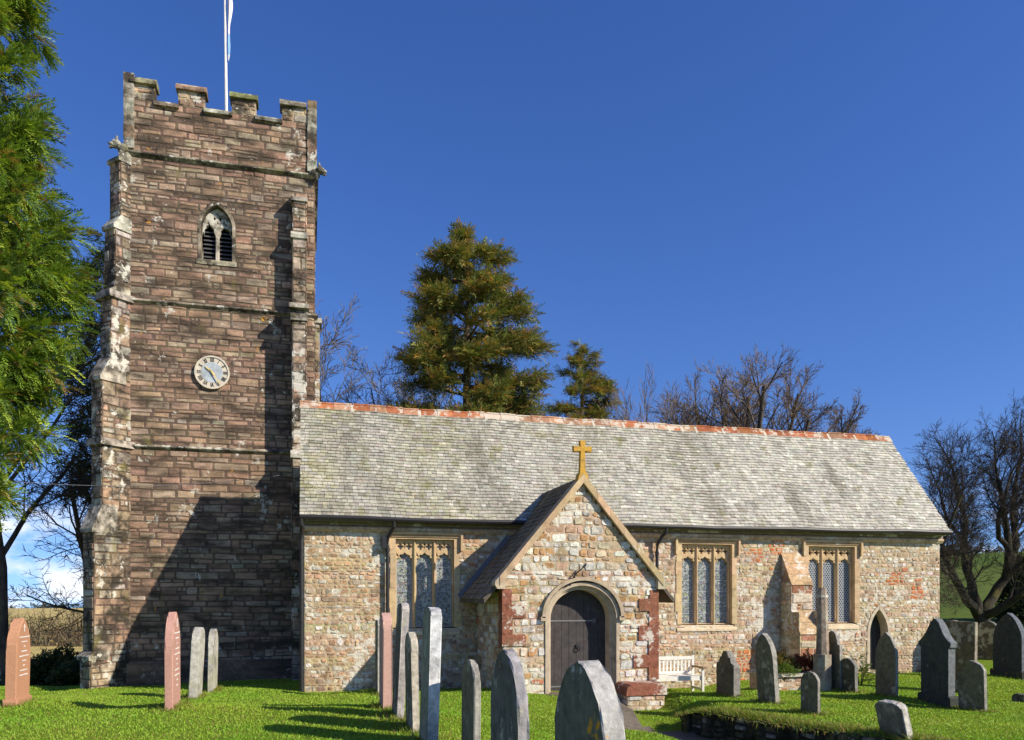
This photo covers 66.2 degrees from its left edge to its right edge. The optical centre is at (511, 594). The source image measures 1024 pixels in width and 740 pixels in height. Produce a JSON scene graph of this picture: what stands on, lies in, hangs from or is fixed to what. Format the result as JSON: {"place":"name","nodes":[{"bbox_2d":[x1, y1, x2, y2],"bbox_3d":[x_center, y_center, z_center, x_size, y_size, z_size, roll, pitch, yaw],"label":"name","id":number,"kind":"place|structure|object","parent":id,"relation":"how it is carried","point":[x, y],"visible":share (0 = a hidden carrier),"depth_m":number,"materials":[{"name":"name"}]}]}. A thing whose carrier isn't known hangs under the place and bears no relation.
{"place":"outdoors","nodes":[
{"label":"outdoors","id":0,"kind":"place"},
{"bbox_2d":[0,608,82,686],"bbox_3d":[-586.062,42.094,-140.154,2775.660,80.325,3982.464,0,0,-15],"label":"field","id":1,"kind":"structure","parent":0,"point":[35,649],"depth_m":83.77,"materials":[{"name":"beige plant"}]},
{"bbox_2d":[0,651,56,685],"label":"hedge bush","id":2,"kind":"object","parent":1,"relation":"on","point":[34,677],"visible":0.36,"depth_m":24.17,"materials":[{"name":"green plant"}]},
{"bbox_2d":[0,429,90,641],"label":"bare tree","id":3,"kind":"object","parent":1,"relation":"on","point":[78,535],"visible":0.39,"depth_m":24.76,"materials":[{"name":"brown plant"}]},
{"bbox_2d":[8,605,82,646],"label":"bramble thicket","id":4,"kind":"object","parent":1,"relation":"on","point":[54,638],"visible":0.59,"depth_m":43.27,"materials":[{"name":"brown plant"}]},
{"bbox_2d":[9,602,82,607],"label":"distant wood","id":5,"kind":"object","parent":1,"relation":"on","point":[37,606],"visible":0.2,"depth_m":154.66,"materials":[{"name":"brown plant"}]},
{"bbox_2d":[0,290,100,684],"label":"bare tree","id":6,"kind":"object","parent":1,"relation":"on","point":[4,625],"visible":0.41,"depth_m":23.76,"materials":[{"name":"brown plant"}]},
{"bbox_2d":[30,643,79,685],"bbox_3d":[-14.559,2.316,25.247,2.508,1.534,2.666,0,0,-15],"label":"hedge bush","id":7,"kind":"object","parent":1,"relation":"on","point":[58,656],"visible":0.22,"depth_m":24.93,"materials":[{"name":"green plant"}]},
{"bbox_2d":[43,656,79,685],"bbox_3d":[-13.339,2.505,24.274,1.945,1.221,2.095,0,0,-15],"label":"hedge bush","id":8,"kind":"object","parent":1,"relation":"on","point":[67,673],"visible":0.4,"depth_m":23.62,"materials":[{"name":"green plant"}]},
{"bbox_2d":[42,226,104,516],"bbox_3d":[-15.943,-5.734,31.201,4.900,17.450,5.234,0,0,25],"label":"conifer tree","id":9,"kind":"object","parent":1,"relation":"on","point":[98,262],"visible":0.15,"depth_m":30.24,"materials":[{"name":"green plant"}]},
{"bbox_2d":[315,293,385,403],"bbox_3d":[-9.101,-5.667,38.843,9.540,16.166,12.843,0,0,30],"label":"bare tree","id":10,"kind":"object","parent":1,"relation":"on","point":[334,340],"visible":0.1,"depth_m":35.86,"materials":[{"name":"brown plant"}]},
{"bbox_2d":[320,344,462,409],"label":"bare tree","id":11,"kind":"object","parent":1,"relation":"on","point":[387,400],"visible":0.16,"depth_m":43.43,"materials":[{"name":"brown plant"}]},
{"bbox_2d":[379,217,559,416],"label":"conifer tree","id":12,"kind":"object","parent":1,"relation":"on","point":[437,353],"visible":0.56,"depth_m":40.48,"materials":[{"name":"green plant"}]},
{"bbox_2d":[541,339,624,419],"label":"conifer tree","id":13,"kind":"object","parent":1,"relation":"on","point":[587,378],"visible":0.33,"depth_m":45.31,"materials":[{"name":"green plant"}]},
{"bbox_2d":[0,657,1023,739],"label":"lawn","id":14,"kind":"structure","parent":0,"point":[983,662],"depth_m":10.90,"materials":[{"name":"green plant"}]},
{"bbox_2d":[2,618,31,706],"bbox_3d":[-7.138,1.090,11.354,0.193,1.495,0.628,1,0,-15],"label":"gravestone","id":15,"kind":"object","parent":14,"relation":"on","point":[17,679],"visible":0.91,"depth_m":11.18,"materials":[{"name":"stone"}]},
{"bbox_2d":[0,0,105,531],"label":"cypress tree","id":16,"kind":"object","parent":14,"relation":"on","point":[35,262],"visible":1,"depth_m":12.43,"materials":[{"name":"green plant"}]},
{"bbox_2d":[165,612,179,709],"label":"gravestone","id":17,"kind":"object","parent":14,"relation":"on","point":[172,664],"visible":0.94,"depth_m":10.35,"materials":[{"name":"stone"}]},
{"bbox_2d":[188,627,204,698],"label":"gravestone","id":18,"kind":"object","parent":14,"relation":"on","point":[196,663],"visible":0.84,"depth_m":13.01,"materials":[{"name":"stone"}]},
{"bbox_2d":[207,629,217,691],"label":"gravestone","id":19,"kind":"object","parent":14,"relation":"on","point":[212,676],"visible":0.8,"depth_m":14.74,"materials":[{"name":"stone"}]},
{"bbox_2d":[375,620,379,692],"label":"gravestone","id":20,"kind":"object","parent":14,"relation":"on","point":[377,625],"visible":0.45,"depth_m":13.57,"materials":[{"name":"stone"}]},
{"bbox_2d":[379,613,391,709],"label":"gravestone","id":21,"kind":"object","parent":14,"relation":"on","point":[385,659],"visible":0.8,"depth_m":10.53,"materials":[{"name":"stone"}]},
{"bbox_2d":[392,603,409,718],"bbox_3d":[-1.407,0.946,9.886,0.101,1.671,0.559,3,-1,-15],"label":"gravestone","id":22,"kind":"object","parent":14,"relation":"on","point":[402,630],"visible":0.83,"depth_m":9.63,"materials":[{"name":"stone"}]},
{"bbox_2d":[405,632,419,731],"bbox_3d":[-1.144,1.114,8.999,0.092,1.367,0.611,-1,0,-15],"label":"gravestone","id":23,"kind":"object","parent":14,"relation":"on","point":[412,681],"visible":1,"depth_m":8.73,"materials":[{"name":"stone"}]},
{"bbox_2d":[419,607,441,739],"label":"gravestone","id":24,"kind":"object","parent":14,"relation":"on","point":[430,675],"visible":1,"depth_m":7.83,"materials":[{"name":"stone"}]},
{"bbox_2d":[461,659,480,739],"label":"gravestone","id":25,"kind":"object","parent":14,"relation":"on","point":[471,705],"visible":1,"depth_m":7.33,"materials":[{"name":"stone"}]},
{"bbox_2d":[491,648,529,739],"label":"gravestone","id":26,"kind":"object","parent":14,"relation":"on","point":[509,710],"visible":1,"depth_m":4.81,"materials":[{"name":"stone"}]},
{"bbox_2d":[77,71,952,709],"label":"church","id":27,"kind":"structure","parent":14,"relation":"on","point":[553,549],"depth_m":20.66,"materials":[{"name":"stone"}]},
{"bbox_2d":[10,473,291,485],"bbox_3d":[-9.005,-2.910,18.776,8.587,0.912,0.011,0,0,-40],"label":"overhead cable","id":28,"kind":"object","parent":27,"relation":"attached to","point":[151,485],"visible":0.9,"depth_m":19.10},
{"bbox_2d":[196,202,236,266],"bbox_3d":[-8.008,-9.716,21.366,1.020,1.712,0.450,0,0,-15],"label":"belfry window","id":29,"kind":"structure","parent":27,"relation":"in","point":[205,221],"depth_m":21.30,"materials":[{"name":"stone"}]},
{"bbox_2d":[224,0,232,110],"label":"flagpole","id":30,"kind":"object","parent":27,"relation":"on","point":[230,6],"visible":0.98,"depth_m":24.55,"materials":[{"name":"white metal"}]},
{"bbox_2d":[387,531,462,634],"bbox_3d":[-2.033,-0.242,18.262,1.760,2.365,0.370,0,0,-15],"label":"window","id":31,"kind":"structure","parent":27,"relation":"in","point":[425,570],"depth_m":18.32,"materials":[{"name":"stone"}]},
{"bbox_2d":[551,590,604,690],"bbox_3d":[1.374,0.985,16.845,1.314,2.150,0.090,0,0,-15],"label":"door","id":32,"kind":"structure","parent":27,"relation":"in","point":[577,617],"depth_m":16.83,"materials":[{"name":"wood"}]},
{"bbox_2d":[540,577,625,693],"bbox_3d":[1.435,1.018,16.613,1.860,2.745,0.510,0,0,-15],"label":"doorway","id":33,"kind":"structure","parent":27,"relation":"in","point":[612,618],"depth_m":16.58,"materials":[{"name":"stone"}]},
{"bbox_2d":[674,537,740,631],"bbox_3d":[4.939,-0.242,20.078,1.810,2.365,0.370,0,0,-15],"label":"window","id":34,"kind":"structure","parent":27,"relation":"in","point":[706,567],"depth_m":20.13,"materials":[{"name":"stone"}]},
{"bbox_2d":[802,540,862,629],"bbox_3d":[8.486,-0.242,21.002,1.820,2.365,0.370,0,0,-15],"label":"window","id":35,"kind":"structure","parent":27,"relation":"in","point":[832,565],"depth_m":21.09,"materials":[{"name":"stone"}]},
{"bbox_2d":[867,605,898,673],"bbox_3d":[9.935,1.299,21.312,0.800,1.983,0.640,0,0,-15],"label":"priest doorway","id":36,"kind":"structure","parent":27,"relation":"in","point":[878,624],"depth_m":21.54,"materials":[{"name":"stone"}]},
{"bbox_2d":[555,660,625,739],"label":"gravestone","id":37,"kind":"object","parent":14,"relation":"on","point":[588,705],"visible":1,"depth_m":3.74,"materials":[{"name":"stone"}]},
{"bbox_2d":[657,655,705,691],"bbox_3d":[3.732,1.965,18.742,1.650,0.950,0.632,0,0,-15],"label":"garden bench","id":38,"kind":"object","parent":14,"relation":"on","point":[673,675],"visible":0.57,"depth_m":19.01,"materials":[{"name":"white paint"}]},
{"bbox_2d":[716,651,739,696],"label":"gravestone","id":39,"kind":"object","parent":14,"relation":"on","point":[728,674],"visible":0.87,"depth_m":15.83,"materials":[{"name":"stone"}]},
{"bbox_2d":[755,633,779,703],"bbox_3d":[4.734,1.490,14.583,0.107,1.544,0.589,-4,1,-15],"label":"gravestone","id":40,"kind":"object","parent":14,"relation":"on","point":[766,671],"visible":0.83,"depth_m":14.49,"materials":[{"name":"stone"}]},
{"bbox_2d":[746,668,812,689],"bbox_3d":[6.230,2.015,17.707,1.450,0.570,1.120,0,0,-15],"label":"raised bed","id":41,"kind":"object","parent":14,"relation":"on","point":[791,682],"visible":0.3,"depth_m":17.18,"materials":[{"name":"stone"}]},
{"bbox_2d":[776,648,801,673],"bbox_3d":[5.957,1.573,17.522,1.003,0.725,0.973,0,0,26],"label":"shrub","id":42,"kind":"object","parent":41,"relation":"on","point":[781,658],"visible":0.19,"depth_m":17.40,"materials":[{"name":"green plant"}]},
{"bbox_2d":[778,661,801,680],"bbox_3d":[5.919,1.673,17.113,0.759,0.443,0.685,0,0,-15],"label":"cushion plant","id":43,"kind":"object","parent":41,"relation":"on","point":[783,668],"visible":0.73,"depth_m":17.01,"materials":[{"name":"green plant"}]},
{"bbox_2d":[791,648,812,671],"bbox_3d":[6.521,1.564,17.609,0.955,0.742,0.898,0,0,-15],"label":"shrub","id":44,"kind":"object","parent":41,"relation":"on","point":[805,661],"visible":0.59,"depth_m":17.45,"materials":[{"name":"red plant"}]},
{"bbox_2d":[680,712,892,739],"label":"retaining wall","id":45,"kind":"structure","parent":14,"relation":"on","point":[713,726],"depth_m":12.83,"materials":[{"name":"stone"}]},
{"bbox_2d":[801,671,819,713],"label":"gravestone","id":46,"kind":"object","parent":14,"relation":"on","point":[810,691],"visible":0.83,"depth_m":13.18,"materials":[{"name":"stone"}]},
{"bbox_2d":[813,588,831,690],"bbox_3d":[6.800,1.026,17.200,0.370,2.340,0.370,0,0,-15],"label":"cross shaft","id":47,"kind":"object","parent":14,"relation":"on","point":[822,662],"visible":0.9,"depth_m":17.09,"materials":[{"name":"stone"}]},
{"bbox_2d":[829,631,842,689],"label":"gravestone","id":48,"kind":"object","parent":14,"relation":"on","point":[836,648],"visible":0.57,"depth_m":17.14,"materials":[{"name":"stone"}]},
{"bbox_2d":[841,658,857,691],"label":"gravestone","id":49,"kind":"object","parent":14,"relation":"on","point":[849,671],"visible":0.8,"depth_m":16.76,"materials":[{"name":"stone"}]},
{"bbox_2d":[850,653,874,685],"bbox_3d":[8.060,1.807,18.221,0.697,0.951,0.748,0,0,16],"label":"weed","id":50,"kind":"object","parent":14,"relation":"on","point":[865,669],"visible":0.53,"depth_m":18.14,"materials":[{"name":"green plant"}]},
{"bbox_2d":[875,632,897,695],"bbox_3d":[7.433,1.512,15.582,0.081,1.513,0.568,0,0,-15],"label":"gravestone","id":51,"kind":"object","parent":14,"relation":"on","point":[886,667],"visible":0.8,"depth_m":15.54,"materials":[{"name":"stone"}]},
{"bbox_2d":[918,618,958,706],"bbox_3d":[8.044,1.400,14.851,0.227,1.878,0.785,0,0,-15],"label":"gravestone","id":52,"kind":"object","parent":14,"relation":"on","point":[938,643],"visible":0.74,"depth_m":14.73,"materials":[{"name":"stone"}]},
{"bbox_2d":[945,621,977,691],"bbox_3d":[9.942,1.515,17.410,0.085,1.831,0.832,1,0,-15],"label":"gravestone","id":53,"kind":"object","parent":14,"relation":"on","point":[964,634],"visible":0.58,"depth_m":17.30,"materials":[{"name":"stone"}]},
{"bbox_2d":[957,660,987,711],"bbox_3d":[8.254,1.762,14.088,0.076,1.158,0.587,-2,1,-15],"label":"gravestone","id":54,"kind":"object","parent":14,"relation":"on","point":[972,682],"visible":0.73,"depth_m":14.03,"materials":[{"name":"stone"}]},
{"bbox_2d":[977,621,996,659],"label":"gravestone","id":55,"kind":"object","parent":14,"relation":"on","point":[986,629],"visible":0.52,"depth_m":24.43,"materials":[{"name":"stone"}]},
{"bbox_2d":[990,613,1023,679],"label":"gravestone","id":56,"kind":"object","parent":14,"relation":"on","point":[1008,647],"visible":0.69,"depth_m":19.84,"materials":[{"name":"stone"}]},
{"bbox_2d":[1012,693,1023,701],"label":"footstone","id":57,"kind":"object","parent":14,"relation":"on","point":[1018,697],"visible":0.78,"depth_m":15.24,"materials":[{"name":"stone"}]},
{"bbox_2d":[0,0,1023,607],"label":"sky","id":58,"kind":"structure","parent":0,"point":[840,183],"materials":[{"name":"blue"}]},
{"bbox_2d":[545,692,723,739],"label":"path","id":59,"kind":"structure","parent":0,"point":[631,721],"depth_m":14.50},
{"bbox_2d":[875,699,913,739],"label":"gravestone","id":60,"kind":"object","parent":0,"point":[893,715],"visible":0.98,"depth_m":10.44,"materials":[{"name":"stone"}]},
{"bbox_2d":[940,551,1023,626],"bbox_3d":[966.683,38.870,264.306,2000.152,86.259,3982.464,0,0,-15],"label":"hillside","id":61,"kind":"structure","parent":0,"point":[963,614],"depth_m":50.23,"materials":[{"name":"green plant"}]},
{"bbox_2d":[588,362,661,422],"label":"bare tree","id":62,"kind":"object","parent":61,"relation":"on","point":[627,409],"visible":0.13,"depth_m":43.63,"materials":[{"name":"brown plant"}]},
{"bbox_2d":[625,375,713,424],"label":"bare tree","id":63,"kind":"object","parent":61,"relation":"on","point":[678,410],"visible":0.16,"depth_m":46.02,"materials":[{"name":"brown plant"}]},
{"bbox_2d":[662,397,699,424],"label":"bare tree","id":64,"kind":"object","parent":61,"relation":"on","point":[682,415],"visible":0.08,"depth_m":46.52,"materials":[{"name":"brown plant"}]},
{"bbox_2d":[644,342,850,431],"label":"bare tree","id":65,"kind":"object","parent":61,"relation":"on","point":[746,418],"visible":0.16,"depth_m":46.23,"materials":[{"name":"brown plant"}]},
{"bbox_2d":[765,387,878,434],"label":"bare tree","id":66,"kind":"object","parent":61,"relation":"on","point":[850,424],"visible":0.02,"depth_m":44.55,"materials":[{"name":"brown plant"}]},
{"bbox_2d":[905,389,1023,624],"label":"bare tree","id":67,"kind":"object","parent":61,"relation":"on","point":[1010,540],"visible":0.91,"depth_m":29.23,"materials":[{"name":"brown plant"}]},
{"bbox_2d":[940,541,1023,557],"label":"hedgerow","id":68,"kind":"object","parent":61,"relation":"on","point":[990,550],"visible":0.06,"depth_m":93.62,"materials":[{"name":"brown plant"}]},
{"bbox_2d":[992,553,1023,623],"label":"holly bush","id":69,"kind":"object","parent":61,"relation":"on","point":[1017,610],"visible":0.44,"depth_m":35.89,"materials":[{"name":"green plant"}]}
]}

